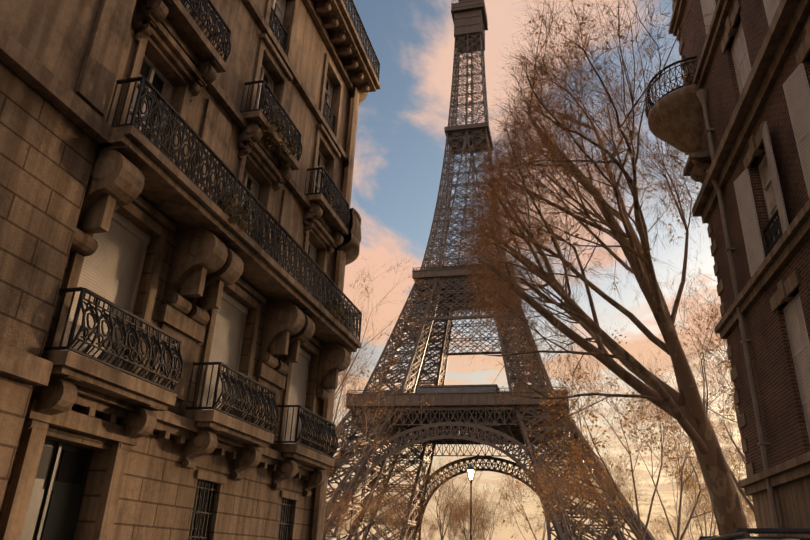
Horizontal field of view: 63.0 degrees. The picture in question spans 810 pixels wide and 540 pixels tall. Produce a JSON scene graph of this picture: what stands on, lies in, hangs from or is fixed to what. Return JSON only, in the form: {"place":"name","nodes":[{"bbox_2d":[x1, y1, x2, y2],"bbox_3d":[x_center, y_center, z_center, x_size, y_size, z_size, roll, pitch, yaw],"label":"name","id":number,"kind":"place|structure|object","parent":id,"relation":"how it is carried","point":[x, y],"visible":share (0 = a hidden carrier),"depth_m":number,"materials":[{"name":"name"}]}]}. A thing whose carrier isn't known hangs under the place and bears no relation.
{"place":"outdoors","nodes":[
{"label":"outdoors","id":0,"kind":"place"},
{"bbox_2d":[0,0,380,539],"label":"building","id":1,"kind":"structure","parent":0,"point":[180,238],"depth_m":13.52,"materials":[{"name":"stone"}]},
{"bbox_2d":[326,0,757,539],"label":"sky","id":2,"kind":"structure","parent":0,"point":[401,137],"materials":[{"name":"blue"}]},
{"bbox_3d":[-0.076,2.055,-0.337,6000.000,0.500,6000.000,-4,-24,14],"label":"ground","id":3,"kind":"structure","parent":0,"visible":0},
{"bbox_2d":[323,488,353,539],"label":"tree","id":4,"kind":"object","parent":3,"relation":"on","point":[335,513],"visible":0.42,"depth_m":136.19,"materials":[{"name":"brown plant"}]},
{"bbox_2d":[326,418,364,515],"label":"tree","id":5,"kind":"object","parent":3,"relation":"on","point":[354,461],"visible":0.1,"depth_m":65.67,"materials":[{"name":"brown plant"}]},
{"bbox_2d":[327,482,385,539],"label":"tree","id":6,"kind":"object","parent":3,"relation":"on","point":[355,512],"visible":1,"depth_m":123.18,"materials":[{"name":"brown plant"}]},
{"bbox_2d":[350,470,394,539],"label":"plane tree","id":7,"kind":"object","parent":3,"relation":"on","point":[378,509],"visible":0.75,"depth_m":181.55,"materials":[{"name":"brown plant"}]},
{"bbox_2d":[363,482,411,539],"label":"plane tree","id":8,"kind":"object","parent":3,"relation":"on","point":[384,507],"visible":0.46,"depth_m":199.36,"materials":[{"name":"brown plant"}]},
{"bbox_2d":[325,245,463,523],"bbox_3d":[-2.585,8.683,43.447,14.502,22.599,19.331,-15,-29,35],"label":"plane tree","id":9,"kind":"object","parent":3,"relation":"on","point":[344,379],"visible":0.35,"depth_m":44.16,"materials":[{"name":"brown plant"}]},
{"bbox_2d":[369,457,421,539],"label":"plane tree","id":10,"kind":"object","parent":3,"relation":"on","point":[401,503],"visible":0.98,"depth_m":157.75,"materials":[{"name":"brown plant"}]},
{"bbox_2d":[380,502,422,539],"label":"tree","id":11,"kind":"object","parent":3,"relation":"on","point":[394,521],"visible":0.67,"depth_m":191.71,"materials":[{"name":"brown plant"}]},
{"bbox_2d":[406,507,444,539],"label":"tree","id":12,"kind":"object","parent":3,"relation":"on","point":[434,528],"visible":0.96,"depth_m":182.99,"materials":[{"name":"brown plant"}]},
{"bbox_2d":[412,438,493,539],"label":"plane tree","id":13,"kind":"object","parent":3,"relation":"on","point":[443,507],"visible":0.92,"depth_m":140.76,"materials":[{"name":"brown plant"}]},
{"bbox_2d":[435,485,477,539],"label":"plane tree","id":14,"kind":"object","parent":3,"relation":"on","point":[450,518],"visible":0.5,"depth_m":164.52,"materials":[{"name":"brown plant"}]},
{"bbox_2d":[431,468,495,539],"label":"plane tree","id":15,"kind":"object","parent":3,"relation":"on","point":[467,515],"visible":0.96,"depth_m":136.86,"materials":[{"name":"brown plant"}]},
{"bbox_2d":[442,487,492,539],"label":"tree","id":16,"kind":"object","parent":3,"relation":"on","point":[458,527],"visible":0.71,"depth_m":154.27,"materials":[{"name":"brown plant"}]},
{"bbox_2d":[443,489,494,539],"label":"tree","id":17,"kind":"object","parent":3,"relation":"on","point":[466,521],"visible":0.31,"depth_m":178.70,"materials":[{"name":"brown plant"}]},
{"bbox_2d":[455,513,494,539],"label":"tree","id":18,"kind":"object","parent":3,"relation":"on","point":[479,528],"visible":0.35,"depth_m":194.50,"materials":[{"name":"brown plant"}]},
{"bbox_2d":[455,476,510,539],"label":"plane tree","id":19,"kind":"object","parent":3,"relation":"on","point":[489,515],"visible":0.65,"depth_m":176.18,"materials":[{"name":"brown plant"}]},
{"bbox_2d":[323,0,655,539],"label":"eiffel tower","id":20,"kind":"structure","parent":3,"relation":"on","point":[465,413],"depth_m":273.96,"materials":[{"name":"metal"}]},
{"bbox_2d":[489,448,574,539],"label":"tree","id":21,"kind":"object","parent":3,"relation":"on","point":[517,487],"visible":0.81,"depth_m":99.19,"materials":[{"name":"brown plant"}]},
{"bbox_2d":[521,429,631,539],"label":"plane tree","id":22,"kind":"object","parent":3,"relation":"on","point":[568,503],"visible":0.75,"depth_m":71.86,"materials":[{"name":"brown plant"}]},
{"bbox_2d":[440,0,750,535],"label":"plane tree","id":23,"kind":"object","parent":3,"relation":"on","point":[684,407],"visible":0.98,"depth_m":22.41,"materials":[{"name":"brown plant"}]},
{"bbox_2d":[561,438,650,539],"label":"plane tree","id":24,"kind":"object","parent":3,"relation":"on","point":[603,531],"visible":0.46,"depth_m":131.26,"materials":[{"name":"brown plant"}]},
{"bbox_2d":[511,320,708,539],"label":"plane tree","id":25,"kind":"object","parent":3,"relation":"on","point":[640,536],"visible":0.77,"depth_m":43.96,"materials":[{"name":"brown plant"}]},
{"bbox_2d":[558,433,667,539],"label":"plane tree","id":26,"kind":"object","parent":3,"relation":"on","point":[619,479],"visible":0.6,"depth_m":89.51,"materials":[{"name":"brown plant"}]},
{"bbox_2d":[648,506,693,539],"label":"tree","id":27,"kind":"object","parent":3,"relation":"on","point":[666,530],"visible":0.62,"depth_m":160.12,"materials":[{"name":"brown plant"}]},
{"bbox_2d":[598,359,754,539],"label":"tree","id":28,"kind":"object","parent":3,"relation":"on","point":[686,480],"visible":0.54,"depth_m":57.91,"materials":[{"name":"brown plant"}]},
{"bbox_2d":[608,244,756,526],"bbox_3d":[21.590,6.447,37.037,20.137,23.540,15.106,3,-24,-1],"label":"plane tree","id":29,"kind":"object","parent":3,"relation":"on","point":[704,399],"visible":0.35,"depth_m":39.04,"materials":[{"name":"brown plant"}]},
{"bbox_2d":[653,486,716,539],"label":"plane tree","id":30,"kind":"object","parent":3,"relation":"on","point":[688,513],"visible":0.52,"depth_m":147.31,"materials":[{"name":"brown plant"}]},
{"bbox_2d":[624,303,752,532],"bbox_3d":[26.033,12.909,52.591,20.942,24.482,15.710,5,-24,-6],"label":"plane tree","id":31,"kind":"object","parent":3,"relation":"on","point":[720,423],"visible":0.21,"depth_m":51.83,"materials":[{"name":"brown plant"}]},
{"bbox_2d":[654,422,757,538],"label":"tree","id":32,"kind":"object","parent":3,"relation":"on","point":[700,502],"visible":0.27,"depth_m":76.63,"materials":[{"name":"brown plant"}]},
{"bbox_2d":[695,491,750,539],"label":"tree","id":33,"kind":"object","parent":3,"relation":"on","point":[747,517],"visible":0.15,"depth_m":112.46,"materials":[{"name":"brown plant"}]},
{"bbox_2d":[695,418,752,535],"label":"plane tree","id":34,"kind":"object","parent":3,"relation":"on","point":[735,468],"visible":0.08,"depth_m":90.55,"materials":[{"name":"brown plant"}]},
{"bbox_2d":[645,0,809,537],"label":"brick building","id":35,"kind":"structure","parent":3,"relation":"on","point":[755,119],"depth_m":14.84,"materials":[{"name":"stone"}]},
{"bbox_2d":[726,451,756,535],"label":"plane tree","id":36,"kind":"object","parent":3,"relation":"on","point":[744,501],"visible":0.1,"depth_m":114.93,"materials":[{"name":"brown plant"}]},
{"bbox_2d":[743,506,755,527],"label":"tree","id":37,"kind":"object","parent":3,"relation":"on","point":[751,519],"visible":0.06,"depth_m":154.24,"materials":[{"name":"brown plant"}]},
{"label":"pavements","id":38,"kind":"structure","parent":3,"relation":"on","visible":0},
{"bbox_2d":[466,463,475,539],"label":"street lamp","id":39,"kind":"object","parent":38,"relation":"on","point":[470,469],"visible":1,"depth_m":42.91,"materials":[{"name":"metal"}]},
{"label":"road asphalt","id":40,"kind":"structure","parent":0,"visible":0},
{"bbox_2d":[698,528,809,539],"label":"parked van","id":41,"kind":"object","parent":40,"relation":"on","point":[741,533],"visible":1,"depth_m":5.07,"materials":[{"name":"black paint"}]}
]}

